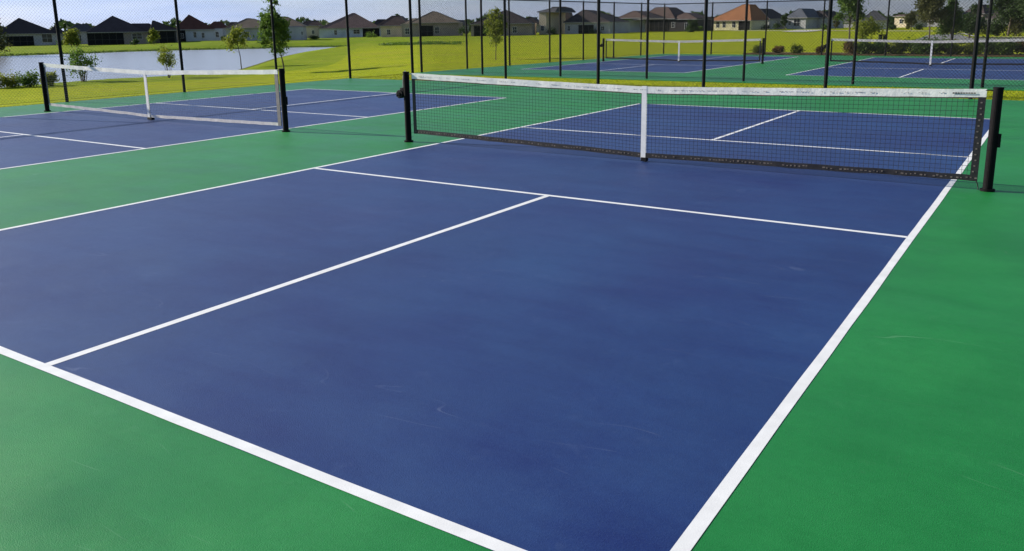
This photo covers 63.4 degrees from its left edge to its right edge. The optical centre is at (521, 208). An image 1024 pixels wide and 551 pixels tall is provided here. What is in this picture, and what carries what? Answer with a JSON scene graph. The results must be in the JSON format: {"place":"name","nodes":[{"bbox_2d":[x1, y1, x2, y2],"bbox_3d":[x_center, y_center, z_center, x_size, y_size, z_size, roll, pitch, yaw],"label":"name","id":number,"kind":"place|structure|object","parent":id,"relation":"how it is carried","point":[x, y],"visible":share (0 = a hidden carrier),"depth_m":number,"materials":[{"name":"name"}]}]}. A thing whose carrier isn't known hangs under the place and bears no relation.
{"place":"outdoors","nodes":[
{"label":"outdoors","id":0,"kind":"place"},
{"bbox_2d":[0,47,332,87],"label":"pond water","id":1,"kind":"structure","parent":0,"point":[124,60],"depth_m":96.02,"materials":[{"name":"grey liquid"}]},
{"bbox_2d":[0,0,1009,30],"label":"sky","id":2,"kind":"structure","parent":0,"point":[115,4],"materials":[{"name":"blue"}]},
{"bbox_2d":[0,26,1023,106],"bbox_3d":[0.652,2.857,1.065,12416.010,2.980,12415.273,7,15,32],"label":"grass field","id":3,"kind":"structure","parent":0,"point":[377,69],"depth_m":68.71,"materials":[{"name":"green plant"}]},
{"bbox_2d":[0,72,8,87],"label":"bank shrub","id":4,"kind":"object","parent":3,"relation":"on","point":[3,84],"visible":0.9,"depth_m":50.98,"materials":[{"name":"green plant"}]},
{"bbox_2d":[0,18,12,54],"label":"oak tree","id":5,"kind":"object","parent":3,"relation":"on","point":[2,46],"visible":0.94,"depth_m":121.67,"materials":[{"name":"green plant"}]},
{"bbox_2d":[1,69,20,86],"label":"bank shrub","id":6,"kind":"object","parent":3,"relation":"on","point":[11,81],"visible":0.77,"depth_m":51.26,"materials":[{"name":"green plant"}]},
{"bbox_2d":[15,69,40,86],"bbox_3d":[-30.557,-8.184,51.298,1.660,1.537,1.447,0,13,5],"label":"bank shrub","id":7,"kind":"object","parent":3,"relation":"on","point":[29,80],"visible":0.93,"depth_m":51.20,"materials":[{"name":"green plant"}]},
{"bbox_2d":[0,18,57,45],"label":"house","id":8,"kind":"structure","parent":3,"relation":"on","point":[30,34],"depth_m":188.24,"materials":[{"name":"paint"}]},
{"bbox_2d":[41,34,52,42],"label":"window","id":9,"kind":"structure","parent":8,"relation":"in","point":[44,37],"depth_m":189.49,"materials":[{"name":"grey glass"}]},
{"bbox_2d":[38,70,59,85],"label":"bank shrub","id":10,"kind":"object","parent":3,"relation":"on","point":[51,76],"visible":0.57,"depth_m":52.03,"materials":[{"name":"green plant"}]},
{"bbox_2d":[52,26,64,41],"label":"house","id":11,"kind":"structure","parent":3,"relation":"on","point":[61,32],"depth_m":215.53,"materials":[{"name":"paint"}]},
{"bbox_2d":[62,28,82,46],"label":"tree","id":12,"kind":"object","parent":3,"relation":"on","point":[69,38],"visible":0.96,"depth_m":167.66,"materials":[{"name":"green plant"}]},
{"bbox_2d":[64,24,90,43],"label":"house","id":13,"kind":"structure","parent":3,"relation":"on","point":[82,28],"depth_m":195.12,"materials":[{"name":"paint"}]},
{"bbox_2d":[63,43,101,81],"bbox_3d":[-29.540,-9.768,55.695,2.619,2.666,2.308,-6,14,-23],"label":"bank shrub","id":14,"kind":"object","parent":3,"relation":"on","point":[77,59],"visible":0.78,"depth_m":55.67,"materials":[{"name":"green plant"}]},
{"bbox_2d":[86,16,158,44],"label":"house","id":15,"kind":"structure","parent":3,"relation":"on","point":[105,27],"depth_m":179.68,"materials":[{"name":"paint"}]},
{"bbox_2d":[132,33,141,38],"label":"window","id":16,"kind":"structure","parent":15,"relation":"in","point":[133,34],"depth_m":180.73,"materials":[{"name":"grey glass"}]},
{"bbox_2d":[130,38,138,44],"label":"garden bush","id":17,"kind":"object","parent":3,"relation":"on","point":[136,41],"visible":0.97,"depth_m":170.91,"materials":[{"name":"green plant"}]},
{"bbox_2d":[147,27,159,42],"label":"tree","id":18,"kind":"object","parent":3,"relation":"on","point":[155,35],"visible":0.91,"depth_m":163.32,"materials":[{"name":"green plant"}]},
{"bbox_2d":[150,20,176,42],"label":"house","id":19,"kind":"structure","parent":3,"relation":"on","point":[163,31],"depth_m":180.54,"materials":[{"name":"paint"}]},
{"bbox_2d":[157,43,176,77],"bbox_3d":[-24.694,-10.337,58.108,1.623,2.526,1.703,11,17,43],"label":"young tree","id":20,"kind":"object","parent":3,"relation":"on","point":[165,59],"visible":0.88,"depth_m":57.90,"materials":[{"name":"green plant"}]},
{"bbox_2d":[176,15,226,41],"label":"house","id":21,"kind":"structure","parent":3,"relation":"on","point":[202,29],"depth_m":193.53,"materials":[{"name":"paint"}]},
{"bbox_2d":[0,41,463,55],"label":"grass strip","id":22,"kind":"object","parent":3,"relation":"on","point":[407,43],"visible":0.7,"depth_m":129.07,"materials":[{"name":"green plant"}]},
{"bbox_2d":[221,24,250,69],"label":"young tree","id":23,"kind":"object","parent":3,"relation":"on","point":[231,43],"visible":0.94,"depth_m":71.16,"materials":[{"name":"green plant"}]},
{"bbox_2d":[225,16,307,40],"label":"house","id":24,"kind":"structure","parent":3,"relation":"on","point":[295,35],"depth_m":188.04,"materials":[{"name":"paint"}]},
{"bbox_2d":[250,0,291,70],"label":"young tree","id":25,"kind":"object","parent":3,"relation":"on","point":[279,33],"visible":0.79,"depth_m":57.54,"materials":[{"name":"green plant"}]},
{"bbox_2d":[305,20,322,37],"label":"house","id":26,"kind":"structure","parent":3,"relation":"on","point":[314,30],"depth_m":221.23,"materials":[{"name":"paint"}]},
{"bbox_2d":[308,34,319,38],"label":"garden bush","id":27,"kind":"object","parent":3,"relation":"on","point":[314,37],"visible":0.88,"depth_m":199.21,"materials":[{"name":"green plant"}]},
{"bbox_2d":[318,13,380,37],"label":"house","id":28,"kind":"structure","parent":3,"relation":"on","point":[353,30],"depth_m":221.10,"materials":[{"name":"paint"}]},
{"bbox_2d":[353,29,359,33],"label":"window","id":29,"kind":"structure","parent":28,"relation":"in","point":[354,30],"depth_m":221.00,"materials":[{"name":"grey glass"}]},
{"bbox_2d":[365,30,376,37],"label":"garden bush","id":30,"kind":"object","parent":3,"relation":"on","point":[369,34],"visible":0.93,"depth_m":207.94,"materials":[{"name":"green plant"}]},
{"bbox_2d":[374,19,385,30],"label":"house","id":31,"kind":"structure","parent":3,"relation":"on","point":[378,21],"depth_m":260.48,"materials":[{"name":"paint"}]},
{"bbox_2d":[377,16,406,36],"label":"house","id":32,"kind":"structure","parent":3,"relation":"on","point":[385,31],"depth_m":203.34,"materials":[{"name":"paint"}]},
{"bbox_2d":[400,11,462,36],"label":"house","id":33,"kind":"structure","parent":3,"relation":"on","point":[415,25],"depth_m":194.37,"materials":[{"name":"paint"}]},
{"bbox_2d":[3,10,908,31],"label":"wood","id":34,"kind":"object","parent":3,"relation":"on","point":[171,24],"visible":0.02,"depth_m":293.63,"materials":[{"name":"green plant"}]},
{"bbox_2d":[458,25,470,35],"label":"garden bush","id":35,"kind":"object","parent":3,"relation":"on","point":[461,29],"visible":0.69,"depth_m":182.48,"materials":[{"name":"green plant"}]},
{"bbox_2d":[484,6,511,59],"bbox_3d":[-1.556,-11.537,55.220,1.833,3.805,1.884,7,15,32],"label":"young tree","id":36,"kind":"object","parent":3,"relation":"on","point":[497,24],"visible":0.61,"depth_m":54.80,"materials":[{"name":"green plant"}]},
{"bbox_2d":[470,10,536,35],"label":"house","id":37,"kind":"structure","parent":3,"relation":"on","point":[525,28],"depth_m":177.31,"materials":[{"name":"paint"}]},
{"bbox_2d":[0,78,1023,550],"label":"court slab","id":38,"kind":"structure","parent":3,"relation":"on","point":[900,428],"depth_m":3.23,"materials":[{"name":"green concrete"}]},
{"bbox_2d":[0,0,349,104],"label":"chain link fence","id":39,"kind":"object","parent":38,"relation":"on","point":[56,23],"visible":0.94,"depth_m":19.85,"materials":[{"name":"black metal"}]},
{"bbox_2d":[0,89,502,168],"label":"court surface","id":40,"kind":"object","parent":38,"relation":"on","point":[32,139],"visible":0.86,"depth_m":13.93,"materials":[{"name":"paint"}]},
{"bbox_2d":[38,62,289,131],"bbox_3d":[-6.312,-1.965,14.054,6.784,0.930,0.124,7,15,32],"label":"court net","id":41,"kind":"object","parent":40,"relation":"on","point":[148,115],"visible":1,"depth_m":13.71,"materials":[{"name":"fabric"}]},
{"bbox_2d":[0,104,989,550],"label":"court surface","id":42,"kind":"object","parent":38,"relation":"on","point":[496,346],"visible":0.84,"depth_m":4.59,"materials":[{"name":"paint"}]},
{"bbox_2d":[396,71,1004,191],"bbox_3d":[1.306,-0.997,9.243,7.038,0.945,0.129,7,15,32],"label":"court net","id":43,"kind":"object","parent":42,"relation":"on","point":[994,141],"visible":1,"depth_m":8.61,"materials":[{"name":"fabric"}]},
{"bbox_2d":[345,0,1023,98],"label":"chain link fence","id":44,"kind":"object","parent":38,"relation":"on","point":[975,38],"visible":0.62,"depth_m":18.76,"materials":[{"name":"black metal"}]},
{"bbox_2d":[527,17,538,31],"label":"house","id":45,"kind":"structure","parent":3,"relation":"on","point":[536,21],"depth_m":235.30,"materials":[{"name":"paint"}]},
{"bbox_2d":[537,7,575,34],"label":"house","id":46,"kind":"structure","parent":3,"relation":"on","point":[545,18],"depth_m":184.90,"materials":[{"name":"paint"}]},
{"bbox_2d":[551,7,572,19],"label":"house","id":47,"kind":"structure","parent":3,"relation":"on","point":[568,14],"depth_m":211.79,"materials":[{"name":"paint"}]},
{"bbox_2d":[563,10,628,33],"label":"house","id":48,"kind":"structure","parent":3,"relation":"on","point":[586,20],"depth_m":183.78,"materials":[{"name":"paint"}]},
{"bbox_2d":[619,11,665,31],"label":"house","id":49,"kind":"structure","parent":3,"relation":"on","point":[635,21],"depth_m":198.42,"materials":[{"name":"paint"}]},
{"bbox_2d":[637,7,713,31],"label":"house","id":50,"kind":"structure","parent":3,"relation":"on","point":[679,17],"depth_m":207.09,"materials":[{"name":"paint"}]},
{"bbox_2d":[686,20,698,31],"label":"tree","id":51,"kind":"object","parent":3,"relation":"on","point":[693,23],"visible":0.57,"depth_m":181.36,"materials":[{"name":"green plant"}]},
{"bbox_2d":[409,54,1023,90],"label":"court slab","id":52,"kind":"structure","parent":3,"relation":"on","point":[777,65],"depth_m":24.81,"materials":[{"name":"green concrete"}]},
{"bbox_2d":[418,0,664,71],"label":"chain link fence","id":53,"kind":"object","parent":52,"relation":"on","point":[467,47],"visible":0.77,"depth_m":32.64,"materials":[{"name":"black metal"}]},
{"bbox_2d":[528,55,793,72],"bbox_3d":[6.045,-5.755,32.582,6.100,0.001,12.996,7,15,32],"label":"court surface","id":54,"kind":"object","parent":52,"relation":"on","point":[681,66],"visible":0.66,"depth_m":30.91,"materials":[{"name":"paint"}]},
{"bbox_2d":[600,38,764,63],"bbox_3d":[6.104,-6.194,32.383,6.813,0.945,0.129,7,15,32],"label":"court net","id":55,"kind":"object","parent":54,"relation":"on","point":[696,46],"visible":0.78,"depth_m":32.32,"materials":[{"name":"fabric"}]},
{"bbox_2d":[416,0,1023,87],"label":"chain link fence","id":56,"kind":"object","parent":52,"relation":"on","point":[991,5],"visible":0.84,"depth_m":21.59,"materials":[{"name":"black metal"}]},
{"bbox_2d":[788,58,1023,79],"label":"court surface","id":57,"kind":"object","parent":52,"relation":"on","point":[918,70],"visible":0.63,"depth_m":25.72,"materials":[{"name":"paint"}]},
{"bbox_2d":[823,38,1023,65],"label":"court net","id":58,"kind":"object","parent":57,"relation":"on","point":[934,42],"visible":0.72,"depth_m":27.73,"materials":[{"name":"fabric"}]},
{"bbox_2d":[714,4,768,29],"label":"house","id":59,"kind":"structure","parent":3,"relation":"on","point":[760,14],"depth_m":213.80,"materials":[{"name":"paint"}]},
{"bbox_2d":[760,9,784,28],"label":"house","id":60,"kind":"structure","parent":3,"relation":"on","point":[774,16],"depth_m":225.31,"materials":[{"name":"paint"}]},
{"bbox_2d":[780,14,787,29],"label":"tree","id":61,"kind":"object","parent":3,"relation":"on","point":[783,17],"visible":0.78,"depth_m":204.66,"materials":[{"name":"green plant"}]},
{"bbox_2d":[786,8,820,28],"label":"house","id":62,"kind":"structure","parent":3,"relation":"on","point":[806,22],"depth_m":222.64,"materials":[{"name":"paint"}]},
{"bbox_2d":[793,19,799,25],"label":"window","id":63,"kind":"structure","parent":62,"relation":"in","point":[796,20],"depth_m":222.13,"materials":[{"name":"grey glass"}]},
{"bbox_2d":[816,11,843,28],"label":"house","id":64,"kind":"structure","parent":3,"relation":"on","point":[826,20],"depth_m":226.31,"materials":[{"name":"paint"}]},
{"bbox_2d":[832,15,839,27],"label":"tree","id":65,"kind":"object","parent":3,"relation":"on","point":[833,21],"visible":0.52,"depth_m":190.83,"materials":[{"name":"green plant"}]},
{"bbox_2d":[664,0,1023,56],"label":"chain link fence","id":66,"kind":"object","parent":3,"relation":"on","point":[887,27],"visible":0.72,"depth_m":37.44,"materials":[{"name":"black metal"}]},
{"bbox_2d":[833,0,868,38],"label":"oak tree","id":67,"kind":"object","parent":3,"relation":"on","point":[846,2],"visible":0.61,"depth_m":74.49,"materials":[{"name":"green plant"}]},
{"bbox_2d":[844,14,860,27],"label":"house","id":68,"kind":"structure","parent":3,"relation":"on","point":[854,20],"depth_m":248.79,"materials":[{"name":"paint"}]},
{"bbox_2d":[852,16,885,42],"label":"tree","id":69,"kind":"object","parent":3,"relation":"on","point":[875,25],"visible":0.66,"depth_m":72.61,"materials":[{"name":"green plant"}]},
{"bbox_2d":[861,10,886,28],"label":"house","id":70,"kind":"structure","parent":3,"relation":"on","point":[878,18],"depth_m":189.39,"materials":[{"name":"paint"}]},
{"bbox_2d":[746,52,1023,56],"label":"mulch bed","id":71,"kind":"object","parent":3,"relation":"on","point":[873,54],"visible":0.11,"depth_m":37.02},
{"bbox_2d":[751,43,766,52],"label":"hedge shrub","id":72,"kind":"object","parent":71,"relation":"on","point":[757,49],"visible":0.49,"depth_m":40.36,"materials":[{"name":"green plant"}]},
{"bbox_2d":[772,45,785,52],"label":"hedge shrub","id":73,"kind":"object","parent":71,"relation":"on","point":[777,49],"visible":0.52,"depth_m":40.00,"materials":[{"name":"green plant"}]},
{"bbox_2d":[790,43,804,52],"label":"hedge shrub","id":74,"kind":"object","parent":71,"relation":"on","point":[794,50],"visible":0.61,"depth_m":39.28,"materials":[{"name":"green plant"}]},
{"bbox_2d":[815,45,824,53],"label":"hedge shrub","id":75,"kind":"object","parent":71,"relation":"on","point":[819,51],"visible":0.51,"depth_m":38.72,"materials":[{"name":"green plant"}]},
{"bbox_2d":[841,41,857,53],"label":"hedge shrub","id":76,"kind":"object","parent":71,"relation":"on","point":[847,44],"visible":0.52,"depth_m":37.99,"materials":[{"name":"green plant"}]},
{"bbox_2d":[853,35,874,53],"bbox_3d":[15.592,-7.417,37.831,1.169,0.969,1.176,-2,13,-7],"label":"hedge shrub","id":77,"kind":"object","parent":71,"relation":"on","point":[864,47],"visible":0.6,"depth_m":37.54,"materials":[{"name":"green plant"}]},
{"bbox_2d":[870,36,887,53],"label":"hedge shrub","id":78,"kind":"object","parent":71,"relation":"on","point":[880,47],"visible":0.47,"depth_m":37.40,"materials":[{"name":"green plant"}]},
{"bbox_2d":[886,37,906,53],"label":"hedge shrub","id":79,"kind":"object","parent":71,"relation":"on","point":[898,49],"visible":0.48,"depth_m":37.08,"materials":[{"name":"green plant"}]},
{"bbox_2d":[894,35,919,53],"bbox_3d":[17.339,-7.279,37.053,1.219,1.005,1.212,-1,13,-1],"label":"hedge shrub","id":80,"kind":"object","parent":71,"relation":"on","point":[909,46],"visible":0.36,"depth_m":36.98,"materials":[{"name":"green plant"}]},
{"bbox_2d":[911,34,940,53],"bbox_3d":[17.759,-7.161,36.414,1.269,1.052,1.276,3,13,15],"label":"hedge shrub","id":81,"kind":"object","parent":71,"relation":"on","point":[915,45],"visible":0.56,"depth_m":36.26,"materials":[{"name":"green plant"}]},
{"bbox_2d":[927,36,955,54],"bbox_3d":[18.327,-7.133,36.246,1.284,1.058,1.276,-9,15,-33],"label":"hedge shrub","id":82,"kind":"object","parent":71,"relation":"on","point":[942,47],"visible":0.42,"depth_m":36.05,"materials":[{"name":"green plant"}]},
{"bbox_2d":[943,38,965,54],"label":"hedge shrub","id":83,"kind":"object","parent":71,"relation":"on","point":[954,50],"visible":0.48,"depth_m":35.81,"materials":[{"name":"green plant"}]},
{"bbox_2d":[963,36,983,54],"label":"hedge shrub","id":84,"kind":"object","parent":71,"relation":"on","point":[967,50],"visible":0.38,"depth_m":35.61,"materials":[{"name":"green plant"}]},
{"bbox_2d":[971,34,1004,54],"bbox_3d":[19.877,-6.915,35.230,1.251,1.031,1.244,-9,15,-33],"label":"hedge shrub","id":85,"kind":"object","parent":71,"relation":"on","point":[989,53],"visible":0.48,"depth_m":35.16,"materials":[{"name":"green plant"}]},
{"bbox_2d":[991,34,1021,54],"bbox_3d":[20.499,-6.872,35.044,1.214,1.007,1.221,2,13,12],"label":"hedge shrub","id":86,"kind":"object","parent":71,"relation":"on","point":[1012,45],"visible":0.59,"depth_m":34.78,"materials":[{"name":"green plant"}]},
{"bbox_2d":[1015,41,1023,54],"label":"hedge shrub","id":87,"kind":"object","parent":71,"relation":"on","point":[1022,42],"visible":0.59,"depth_m":34.86,"materials":[{"name":"green plant"}]},
{"bbox_2d":[902,11,917,29],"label":"tree","id":88,"kind":"object","parent":3,"relation":"on","point":[912,19],"visible":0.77,"depth_m":160.26,"materials":[{"name":"green plant"}]},
{"bbox_2d":[893,14,926,26],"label":"house","id":89,"kind":"structure","parent":3,"relation":"on","point":[897,17],"depth_m":231.46,"materials":[{"name":"paint"}]},
{"bbox_2d":[911,0,951,40],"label":"oak tree","id":90,"kind":"object","parent":3,"relation":"on","point":[932,4],"visible":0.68,"depth_m":77.63,"materials":[{"name":"green plant"}]},
{"bbox_2d":[933,0,968,39],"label":"oak tree","id":91,"kind":"object","parent":3,"relation":"on","point":[951,13],"visible":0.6,"depth_m":78.36,"materials":[{"name":"green plant"}]},
{"bbox_2d":[962,3,987,37],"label":"oak tree","id":92,"kind":"object","parent":3,"relation":"on","point":[974,16],"visible":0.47,"depth_m":90.65,"materials":[{"name":"green plant"}]},
{"bbox_2d":[965,5,996,18],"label":"house","id":93,"kind":"structure","parent":3,"relation":"on","point":[983,12],"depth_m":254.46,"materials":[{"name":"paint"}]},
{"bbox_2d":[957,33,1023,37],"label":"kerb","id":94,"kind":"structure","parent":3,"relation":"on","point":[993,37],"depth_m":89.65,"materials":[{"name":"concrete"}]},
{"bbox_2d":[986,17,1008,35],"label":"thicket","id":95,"kind":"object","parent":3,"relation":"on","point":[994,27],"visible":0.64,"depth_m":102.77,"materials":[{"name":"green plant"}]},
{"bbox_2d":[986,0,1023,34],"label":"oak tree","id":96,"kind":"object","parent":3,"relation":"on","point":[1001,17],"visible":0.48,"depth_m":100.18,"materials":[{"name":"green plant"}]},
{"bbox_2d":[1006,16,1023,35],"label":"thicket","id":97,"kind":"object","parent":3,"relation":"on","point":[1017,26],"visible":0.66,"depth_m":100.66,"materials":[{"name":"green plant"}]},
{"bbox_2d":[1013,0,1023,20],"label":"oak tree","id":98,"kind":"object","parent":3,"relation":"on","point":[1022,7],"visible":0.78,"depth_m":92.47,"materials":[{"name":"green plant"}]},
{"bbox_2d":[783,30,817,31],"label":"driveway","id":99,"kind":"structure","parent":0,"point":[800,30],"depth_m":164.11,"materials":[{"name":"concrete"}]},
{"bbox_2d":[779,30,854,30],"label":"footpath","id":100,"kind":"structure","parent":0,"point":[820,30],"depth_m":173.07,"materials":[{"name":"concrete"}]},
{"bbox_2d":[916,34,1022,42],"bbox_3d":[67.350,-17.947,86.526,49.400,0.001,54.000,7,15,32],"label":"hedge","id":101,"kind":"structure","parent":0,"point":[958,37],"depth_m":90.75,"materials":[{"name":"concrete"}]}
]}

